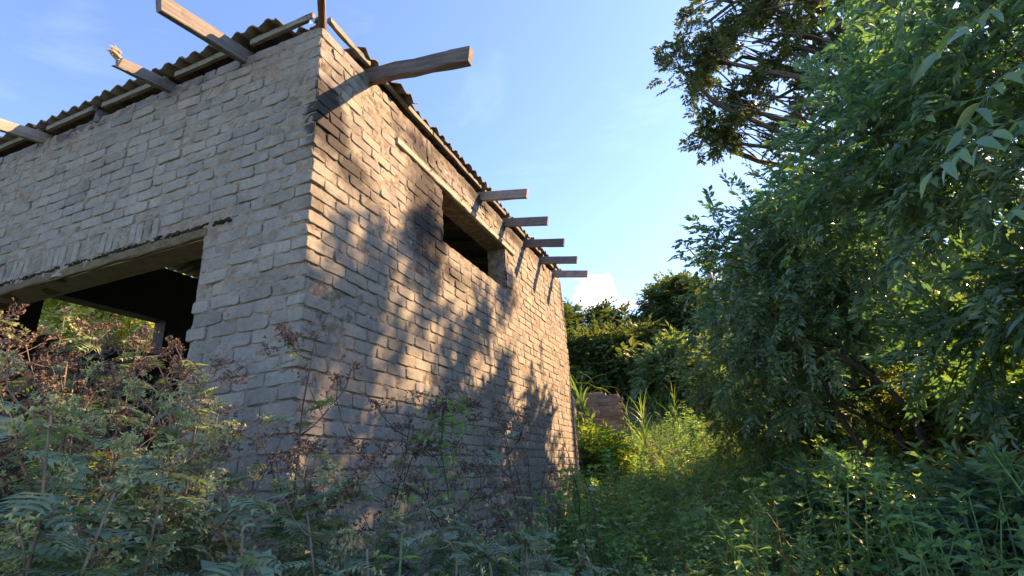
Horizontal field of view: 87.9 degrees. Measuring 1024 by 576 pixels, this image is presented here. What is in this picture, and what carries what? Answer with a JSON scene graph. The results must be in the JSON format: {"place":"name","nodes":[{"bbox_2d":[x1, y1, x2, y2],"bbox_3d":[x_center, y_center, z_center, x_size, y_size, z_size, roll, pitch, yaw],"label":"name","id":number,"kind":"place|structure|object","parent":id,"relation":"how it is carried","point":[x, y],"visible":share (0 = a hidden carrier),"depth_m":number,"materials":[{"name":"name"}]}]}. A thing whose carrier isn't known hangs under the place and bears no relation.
{"place":"outdoors","nodes":[
{"label":"outdoors","id":0,"kind":"place"},
{"bbox_2d":[0,0,1023,325],"label":"sky","id":1,"kind":"structure","parent":0,"point":[553,101],"materials":[{"name":"blue"}]},
{"bbox_2d":[554,259,1020,575],"bbox_3d":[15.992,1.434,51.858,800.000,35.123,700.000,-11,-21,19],"label":"ground","id":2,"kind":"structure","parent":0,"point":[632,406],"depth_m":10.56,"materials":[{"name":"plant"}]},
{"bbox_2d":[0,519,16,557],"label":"feathery weed","id":3,"kind":"object","parent":2,"relation":"on","point":[7,552],"visible":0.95,"depth_m":1.01,"materials":[{"name":"green plant"}]},
{"bbox_2d":[0,297,28,429],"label":"flowering weed","id":4,"kind":"object","parent":2,"relation":"on","point":[5,319],"visible":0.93,"depth_m":1.87,"materials":[{"name":"brown plant"}]},
{"bbox_2d":[0,332,44,561],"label":"flowering weed","id":5,"kind":"object","parent":2,"relation":"on","point":[16,371],"visible":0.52,"depth_m":1.64,"materials":[{"name":"brown plant"}]},
{"bbox_2d":[0,317,45,549],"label":"flowering weed","id":6,"kind":"object","parent":2,"relation":"on","point":[31,338],"visible":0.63,"depth_m":1.46,"materials":[{"name":"brown plant"}]},
{"bbox_2d":[0,311,64,565],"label":"flowering weed","id":7,"kind":"object","parent":2,"relation":"on","point":[17,353],"visible":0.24,"depth_m":2.06,"materials":[{"name":"brown plant"}]},
{"bbox_2d":[0,355,79,574],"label":"flowering weed","id":8,"kind":"object","parent":2,"relation":"on","point":[20,412],"visible":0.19,"depth_m":2.14,"materials":[{"name":"brown plant"}]},
{"bbox_2d":[5,429,89,575],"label":"feathery weed","id":9,"kind":"object","parent":2,"relation":"on","point":[27,463],"visible":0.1,"depth_m":1.57,"materials":[{"name":"green plant"}]},
{"bbox_2d":[0,306,102,545],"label":"flowering weed","id":10,"kind":"object","parent":2,"relation":"on","point":[73,318],"visible":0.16,"depth_m":2.37,"materials":[{"name":"brown plant"}]},
{"bbox_2d":[1,331,131,558],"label":"flowering weed","id":11,"kind":"object","parent":2,"relation":"on","point":[80,377],"visible":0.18,"depth_m":2.52,"materials":[{"name":"brown plant"}]},
{"bbox_2d":[22,423,112,575],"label":"feathery weed","id":12,"kind":"object","parent":2,"relation":"on","point":[88,457],"visible":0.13,"depth_m":1.44,"materials":[{"name":"green plant"}]},
{"bbox_2d":[0,316,144,575],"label":"flowering weed","id":13,"kind":"object","parent":2,"relation":"on","point":[71,348],"visible":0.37,"depth_m":1.93,"materials":[{"name":"green plant"}]},
{"bbox_2d":[0,350,147,575],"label":"flowering weed","id":14,"kind":"object","parent":2,"relation":"on","point":[36,506],"visible":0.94,"depth_m":1.07,"materials":[{"name":"green plant"}]},
{"bbox_2d":[0,372,151,575],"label":"flowering weed","id":15,"kind":"object","parent":2,"relation":"on","point":[78,466],"visible":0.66,"depth_m":1.27,"materials":[{"name":"green plant"}]},
{"bbox_2d":[0,341,152,568],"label":"flowering weed","id":16,"kind":"object","parent":2,"relation":"on","point":[5,487],"visible":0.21,"depth_m":2.06,"materials":[{"name":"brown plant"}]},
{"bbox_2d":[0,358,155,575],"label":"flowering weed","id":17,"kind":"object","parent":2,"relation":"on","point":[136,366],"visible":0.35,"depth_m":1.78,"materials":[{"name":"green plant"}]},
{"bbox_2d":[33,477,139,575],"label":"feathery weed","id":18,"kind":"object","parent":2,"relation":"on","point":[78,539],"visible":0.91,"depth_m":1.00,"materials":[{"name":"green plant"}]},
{"bbox_2d":[75,436,151,574],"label":"feathery weed","id":19,"kind":"object","parent":2,"relation":"on","point":[117,525],"visible":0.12,"depth_m":1.90,"materials":[{"name":"green plant"}]},
{"bbox_2d":[36,267,192,352],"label":"thicket bush","id":20,"kind":"object","parent":2,"relation":"on","point":[130,324],"visible":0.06,"depth_m":9.10,"materials":[{"name":"green plant"}]},
{"bbox_2d":[40,268,193,337],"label":"thicket bush","id":21,"kind":"object","parent":2,"relation":"on","point":[58,322],"depth_m":10.43,"materials":[{"name":"green plant"}]},
{"bbox_2d":[57,322,180,567],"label":"flowering weed","id":22,"kind":"object","parent":2,"relation":"on","point":[140,339],"visible":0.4,"depth_m":2.24,"materials":[{"name":"green plant"}]},
{"bbox_2d":[23,353,234,570],"bbox_3d":[-1.210,1.139,1.424,0.478,1.921,0.480,-11,-21,19],"label":"flowering weed","id":23,"kind":"object","parent":2,"relation":"on","point":[115,388],"visible":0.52,"depth_m":1.66,"materials":[{"name":"green plant"}]},
{"bbox_2d":[78,320,200,569],"bbox_3d":[-1.621,1.223,2.230,0.520,2.175,0.496,-3,-19,-3],"label":"flowering weed","id":24,"kind":"object","parent":2,"relation":"on","point":[125,378],"visible":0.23,"depth_m":2.40,"materials":[{"name":"brown plant"}]},
{"bbox_2d":[103,456,193,575],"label":"feathery weed","id":25,"kind":"object","parent":2,"relation":"on","point":[148,558],"visible":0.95,"depth_m":1.24,"materials":[{"name":"green plant"}]},
{"bbox_2d":[92,369,236,575],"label":"flowering weed","id":26,"kind":"object","parent":2,"relation":"on","point":[179,448],"visible":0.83,"depth_m":1.41,"materials":[{"name":"green plant"}]},
{"bbox_2d":[136,466,213,575],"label":"feathery weed","id":27,"kind":"object","parent":2,"relation":"on","point":[177,564],"visible":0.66,"depth_m":1.46,"materials":[{"name":"green plant"}]},
{"bbox_2d":[104,335,257,571],"bbox_3d":[-1.267,1.169,1.984,0.428,2.035,0.606,-11,-21,19],"label":"flowering weed","id":28,"kind":"object","parent":2,"relation":"on","point":[194,391],"visible":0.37,"depth_m":2.21,"materials":[{"name":"green plant"}]},
{"bbox_2d":[121,354,260,574],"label":"flowering weed","id":29,"kind":"object","parent":2,"relation":"on","point":[209,393],"visible":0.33,"depth_m":1.99,"materials":[{"name":"green plant"}]},
{"bbox_2d":[170,468,239,569],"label":"feathery weed","id":30,"kind":"object","parent":2,"relation":"on","point":[201,491],"visible":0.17,"depth_m":1.80,"materials":[{"name":"green plant"}]},
{"bbox_2d":[132,369,278,575],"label":"flowering weed","id":31,"kind":"object","parent":2,"relation":"on","point":[223,548],"visible":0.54,"depth_m":1.63,"materials":[{"name":"green plant"}]},
{"bbox_2d":[182,470,281,575],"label":"feathery weed","id":32,"kind":"object","parent":2,"relation":"on","point":[248,559],"visible":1,"depth_m":1.11,"materials":[{"name":"green plant"}]},
{"bbox_2d":[211,433,349,575],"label":"flowering weed","id":33,"kind":"object","parent":2,"relation":"on","point":[287,530],"visible":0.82,"depth_m":1.50,"materials":[{"name":"green plant"}]},
{"bbox_2d":[0,0,587,575],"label":"brick building","id":34,"kind":"structure","parent":2,"relation":"on","point":[264,178],"depth_m":3.78,"materials":[{"name":"brick"}]},
{"bbox_2d":[271,485,325,575],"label":"feathery weed","id":35,"kind":"object","parent":2,"relation":"on","point":[283,548],"visible":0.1,"depth_m":1.90,"materials":[{"name":"green plant"}]},
{"bbox_2d":[237,321,370,575],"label":"flowering weed","id":36,"kind":"object","parent":2,"relation":"on","point":[291,339],"visible":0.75,"depth_m":1.76,"materials":[{"name":"green plant"}]},
{"bbox_2d":[267,473,345,575],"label":"feathery weed","id":37,"kind":"object","parent":2,"relation":"on","point":[299,565],"visible":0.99,"depth_m":1.30,"materials":[{"name":"green plant"}]},
{"bbox_2d":[287,480,340,575],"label":"feathery weed","id":38,"kind":"object","parent":2,"relation":"on","point":[328,511],"visible":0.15,"depth_m":2.09,"materials":[{"name":"green plant"}]},
{"bbox_2d":[306,496,373,575],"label":"feathery weed","id":39,"kind":"object","parent":2,"relation":"on","point":[325,549],"visible":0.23,"depth_m":1.69,"materials":[{"name":"green plant"}]},
{"bbox_2d":[289,428,410,575],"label":"flowering weed","id":40,"kind":"object","parent":2,"relation":"on","point":[351,534],"visible":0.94,"depth_m":1.51,"materials":[{"name":"green plant"}]},
{"bbox_2d":[331,531,406,575],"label":"feathery weed","id":41,"kind":"object","parent":2,"relation":"on","point":[361,566],"visible":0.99,"depth_m":1.14,"materials":[{"name":"green plant"}]},
{"bbox_2d":[372,491,424,575],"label":"feathery weed","id":42,"kind":"object","parent":2,"relation":"on","point":[405,567],"visible":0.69,"depth_m":1.95,"materials":[{"name":"green plant"}]},
{"bbox_2d":[351,396,447,574],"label":"flowering weed","id":43,"kind":"object","parent":2,"relation":"on","point":[392,487],"visible":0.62,"depth_m":2.34,"materials":[{"name":"green plant"}]},
{"bbox_2d":[376,532,423,575],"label":"leafy plant","id":44,"kind":"object","parent":2,"relation":"on","point":[400,558],"visible":1,"depth_m":1.05,"materials":[{"name":"green plant"}]},
{"bbox_2d":[399,508,483,575],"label":"feathery weed","id":45,"kind":"object","parent":2,"relation":"on","point":[457,553],"visible":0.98,"depth_m":1.35,"materials":[{"name":"green plant"}]},
{"bbox_2d":[396,485,495,575],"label":"feathery weed","id":46,"kind":"object","parent":2,"relation":"on","point":[435,562],"visible":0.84,"depth_m":1.69,"materials":[{"name":"green plant"}]},
{"bbox_2d":[386,378,518,575],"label":"flowering weed","id":47,"kind":"object","parent":2,"relation":"on","point":[444,404],"visible":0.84,"depth_m":2.27,"materials":[{"name":"green plant"}]},
{"bbox_2d":[436,496,487,575],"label":"feathery weed","id":48,"kind":"object","parent":2,"relation":"on","point":[455,527],"visible":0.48,"depth_m":2.04,"materials":[{"name":"green plant"}]},
{"bbox_2d":[463,497,492,575],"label":"leafy plant","id":49,"kind":"object","parent":2,"relation":"on","point":[480,529],"visible":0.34,"depth_m":2.30,"materials":[{"name":"green plant"}]},
{"bbox_2d":[489,562,492,575],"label":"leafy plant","id":50,"kind":"object","parent":2,"relation":"on","point":[490,568],"visible":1,"depth_m":1.09,"materials":[{"name":"green plant"}]},
{"bbox_2d":[462,504,522,575],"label":"feathery weed","id":51,"kind":"object","parent":2,"relation":"on","point":[490,553],"visible":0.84,"depth_m":1.82,"materials":[{"name":"green plant"}]},
{"bbox_2d":[458,398,562,575],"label":"flowering weed","id":52,"kind":"object","parent":2,"relation":"on","point":[507,517],"visible":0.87,"depth_m":2.35,"materials":[{"name":"green plant"}]},
{"bbox_2d":[482,500,555,575],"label":"feathery weed","id":53,"kind":"object","parent":2,"relation":"on","point":[532,538],"visible":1,"depth_m":1.60,"materials":[{"name":"green plant"}]},
{"bbox_2d":[492,417,554,571],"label":"dry stalk","id":54,"kind":"object","parent":2,"relation":"on","point":[528,502],"visible":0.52,"depth_m":3.14,"materials":[{"name":"plant"}]},
{"bbox_2d":[514,454,534,563],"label":"dry stalk","id":55,"kind":"object","parent":2,"relation":"on","point":[528,495],"visible":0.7,"depth_m":3.17,"materials":[{"name":"plant"}]},
{"bbox_2d":[520,489,572,575],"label":"leafy plant","id":56,"kind":"object","parent":2,"relation":"on","point":[537,547],"visible":0.54,"depth_m":2.38,"materials":[{"name":"green plant"}]},
{"bbox_2d":[521,514,577,575],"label":"feathery weed","id":57,"kind":"object","parent":2,"relation":"on","point":[539,565],"visible":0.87,"depth_m":2.11,"materials":[{"name":"green plant"}]},
{"bbox_2d":[558,429,589,575],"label":"dry stalk","id":58,"kind":"object","parent":2,"relation":"on","point":[582,531],"visible":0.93,"depth_m":4.30,"materials":[{"name":"plant"}]},
{"bbox_2d":[565,311,594,421],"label":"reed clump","id":59,"kind":"object","parent":2,"relation":"on","point":[584,374],"visible":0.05,"depth_m":11.49,"materials":[{"name":"green plant"}]},
{"bbox_2d":[563,297,603,355],"bbox_3d":[1.478,2.542,23.512,5.836,4.901,5.032,11,-24,-35],"label":"hillside tree","id":60,"kind":"object","parent":2,"relation":"on","point":[570,310],"visible":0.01,"depth_m":23.11,"materials":[{"name":"green plant"}]},
{"bbox_2d":[569,439,604,573],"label":"dry stalk","id":61,"kind":"object","parent":2,"relation":"on","point":[591,510],"visible":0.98,"depth_m":4.06,"materials":[{"name":"plant"}]},
{"bbox_2d":[573,483,609,575],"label":"leafy plant","id":62,"kind":"object","parent":2,"relation":"on","point":[582,526],"visible":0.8,"depth_m":4.09,"materials":[{"name":"green plant"}]},
{"bbox_2d":[570,372,615,434],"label":"reed clump","id":63,"kind":"object","parent":2,"relation":"on","point":[582,403],"visible":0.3,"depth_m":10.17,"materials":[{"name":"green plant"}]},
{"bbox_2d":[570,537,617,575],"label":"feathery weed","id":64,"kind":"object","parent":2,"relation":"on","point":[590,573],"visible":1,"depth_m":1.75,"materials":[{"name":"green plant"}]},
{"bbox_2d":[573,392,631,461],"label":"ruined wall","id":65,"kind":"structure","parent":2,"relation":"on","point":[604,406],"depth_m":10.90,"materials":[{"name":"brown brick"}]},
{"bbox_2d":[576,408,645,498],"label":"sunny bush","id":66,"kind":"object","parent":2,"relation":"on","point":[588,446],"visible":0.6,"depth_m":8.91,"materials":[{"name":"green plant"}]},
{"bbox_2d":[566,310,666,406],"bbox_3d":[4.172,2.753,18.743,5.368,4.106,4.488,-11,-21,19],"label":"hillside tree","id":67,"kind":"object","parent":2,"relation":"on","point":[596,343],"visible":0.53,"depth_m":17.96,"materials":[{"name":"green plant"}]},
{"bbox_2d":[571,294,682,353],"bbox_3d":[5.326,2.501,24.336,5.486,4.068,4.784,8,-23,-30],"label":"hillside tree","id":68,"kind":"object","parent":2,"relation":"on","point":[604,311],"visible":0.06,"depth_m":23.91,"materials":[{"name":"green plant"}]},
{"bbox_2d":[618,389,662,459],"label":"reed clump","id":69,"kind":"object","parent":2,"relation":"on","point":[643,426],"visible":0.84,"depth_m":11.40,"materials":[{"name":"green plant"}]},
{"bbox_2d":[285,394,1023,575],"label":"ground cover","id":70,"kind":"object","parent":2,"relation":"on","point":[708,473],"visible":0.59,"depth_m":4.32,"materials":[{"name":"green plant"}]},
{"bbox_2d":[642,380,690,424],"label":"reed clump","id":71,"kind":"object","parent":2,"relation":"on","point":[660,403],"visible":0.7,"depth_m":13.86,"materials":[{"name":"green plant"}]},
{"bbox_2d":[632,268,705,336],"bbox_3d":[8.325,1.629,25.586,4.979,5.172,5.498,-11,-21,19],"label":"hillside tree","id":72,"kind":"object","parent":2,"relation":"on","point":[657,295],"visible":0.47,"depth_m":24.70,"materials":[{"name":"green plant"}]},
{"bbox_2d":[658,403,684,445],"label":"reed clump","id":73,"kind":"object","parent":2,"relation":"on","point":[675,411],"visible":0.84,"depth_m":11.76,"materials":[{"name":"green plant"}]},
{"bbox_2d":[626,320,743,417],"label":"bush","id":74,"kind":"object","parent":2,"relation":"on","point":[656,360],"visible":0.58,"depth_m":14.94,"materials":[{"name":"green plant"}]},
{"bbox_2d":[683,243,733,367],"bbox_3d":[6.294,0.949,16.522,0.998,4.819,1.282,-11,-21,19],"label":"dead snag","id":75,"kind":"object","parent":2,"relation":"on","point":[709,276],"visible":0.2,"depth_m":16.59,"materials":[{"name":"brown wood"}]},
{"bbox_2d":[688,255,773,350],"bbox_3d":[9.193,0.944,20.093,4.924,4.869,5.419,-11,-21,19],"label":"hillside tree","id":76,"kind":"object","parent":2,"relation":"on","point":[708,287],"visible":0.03,"depth_m":20.77,"materials":[{"name":"green plant"}]},
{"bbox_2d":[506,422,1023,575],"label":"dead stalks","id":77,"kind":"object","parent":2,"relation":"on","point":[872,539],"visible":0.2,"depth_m":4.46,"materials":[{"name":"green plant"}]},
{"bbox_2d":[664,301,921,495],"bbox_3d":[4.250,1.622,7.997,3.720,3.130,4.505,-11,-21,19],"label":"leafy shrub","id":78,"kind":"object","parent":2,"relation":"on","point":[755,435],"visible":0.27,"depth_m":7.44,"materials":[{"name":"green plant"}]},
{"bbox_2d":[571,212,1019,392],"bbox_3d":[14.269,2.960,46.027,82.624,19.934,63.772,-11,-21,19],"label":"hillside scrub","id":79,"kind":"object","parent":2,"relation":"on","point":[620,355],"depth_m":16.62,"materials":[{"name":"green plant"}]},
{"bbox_2d":[667,141,977,470],"bbox_3d":[3.563,0.450,6.056,3.540,4.711,3.714,-11,-21,19],"label":"leafy shrub","id":80,"kind":"object","parent":2,"relation":"on","point":[770,333],"visible":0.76,"depth_m":5.84,"materials":[{"name":"green plant"}]},
{"bbox_2d":[646,0,1023,236],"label":"tall tree","id":81,"kind":"object","parent":2,"relation":"on","point":[707,59],"visible":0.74,"depth_m":15.75,"materials":[{"name":"green plant"}]},
{"bbox_2d":[760,436,946,567],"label":"bush","id":82,"kind":"object","parent":2,"relation":"on","point":[831,457],"visible":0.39,"depth_m":4.55,"materials":[{"name":"green plant"}]},
{"bbox_2d":[737,139,999,453],"bbox_3d":[5.471,0.167,8.002,3.627,5.150,2.795,-11,-21,19],"label":"leafy shrub","id":83,"kind":"object","parent":2,"relation":"on","point":[755,190],"visible":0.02,"depth_m":8.11,"materials":[{"name":"green plant"}]},
{"bbox_2d":[754,0,1023,456],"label":"leafy shrub","id":84,"kind":"object","parent":2,"relation":"on","point":[941,97],"visible":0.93,"depth_m":3.93,"materials":[{"name":"green plant"}]},
{"bbox_2d":[912,0,1019,85],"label":"leafy branch","id":85,"kind":"object","parent":84,"relation":"attached to","point":[950,36],"visible":1,"depth_m":2.14,"materials":[{"name":"green plant"}]},
{"bbox_2d":[920,117,1023,198],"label":"leafy branch","id":86,"kind":"object","parent":84,"relation":"attached to","point":[963,153],"visible":1,"depth_m":2.11,"materials":[{"name":"green plant"}]},
{"bbox_2d":[945,61,1023,153],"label":"leafy branch","id":87,"kind":"object","parent":84,"relation":"attached to","point":[965,118],"visible":0.98,"depth_m":2.59,"materials":[{"name":"green plant"}]},
{"bbox_2d":[964,203,1023,253],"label":"leafy branch","id":88,"kind":"object","parent":84,"relation":"attached to","point":[1013,212],"visible":1,"depth_m":2.17,"materials":[{"name":"green plant"}]},
{"bbox_2d":[990,564,1023,575],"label":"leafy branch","id":89,"kind":"object","parent":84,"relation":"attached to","point":[1020,572],"visible":0.98,"depth_m":1.91,"materials":[{"name":"green plant"}]},
{"bbox_2d":[1006,315,1023,337],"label":"leafy branch","id":90,"kind":"object","parent":84,"relation":"attached to","point":[1014,323],"visible":1,"depth_m":2.48,"materials":[{"name":"green plant"}]},
{"bbox_2d":[817,263,1010,420],"bbox_3d":[6.452,0.874,8.795,3.257,3.806,3.118,-11,-21,19],"label":"thicket bush","id":91,"kind":"object","parent":2,"relation":"on","point":[884,342],"visible":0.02,"depth_m":8.35,"materials":[{"name":"green plant"}]},
{"bbox_2d":[817,0,1023,115],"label":"tall tree","id":92,"kind":"object","parent":2,"relation":"on","point":[837,4],"visible":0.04,"depth_m":8.12,"materials":[{"name":"green plant"}]},
{"bbox_2d":[834,413,1023,493],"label":"dry grass","id":93,"kind":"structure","parent":2,"relation":"on","point":[956,455],"depth_m":5.06,"materials":[{"name":"green plant"}]},
{"bbox_2d":[859,326,1023,483],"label":"thicket bush","id":94,"kind":"object","parent":2,"relation":"on","point":[893,406],"visible":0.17,"depth_m":5.62,"materials":[{"name":"green plant"}]},
{"bbox_2d":[878,437,1023,575],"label":"bush","id":95,"kind":"object","parent":2,"relation":"on","point":[961,477],"visible":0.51,"depth_m":3.33,"materials":[{"name":"green plant"}]},
{"bbox_2d":[944,264,1023,373],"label":"thicket bush","id":96,"kind":"object","parent":2,"relation":"on","point":[988,306],"depth_m":7.43,"materials":[{"name":"green plant"}]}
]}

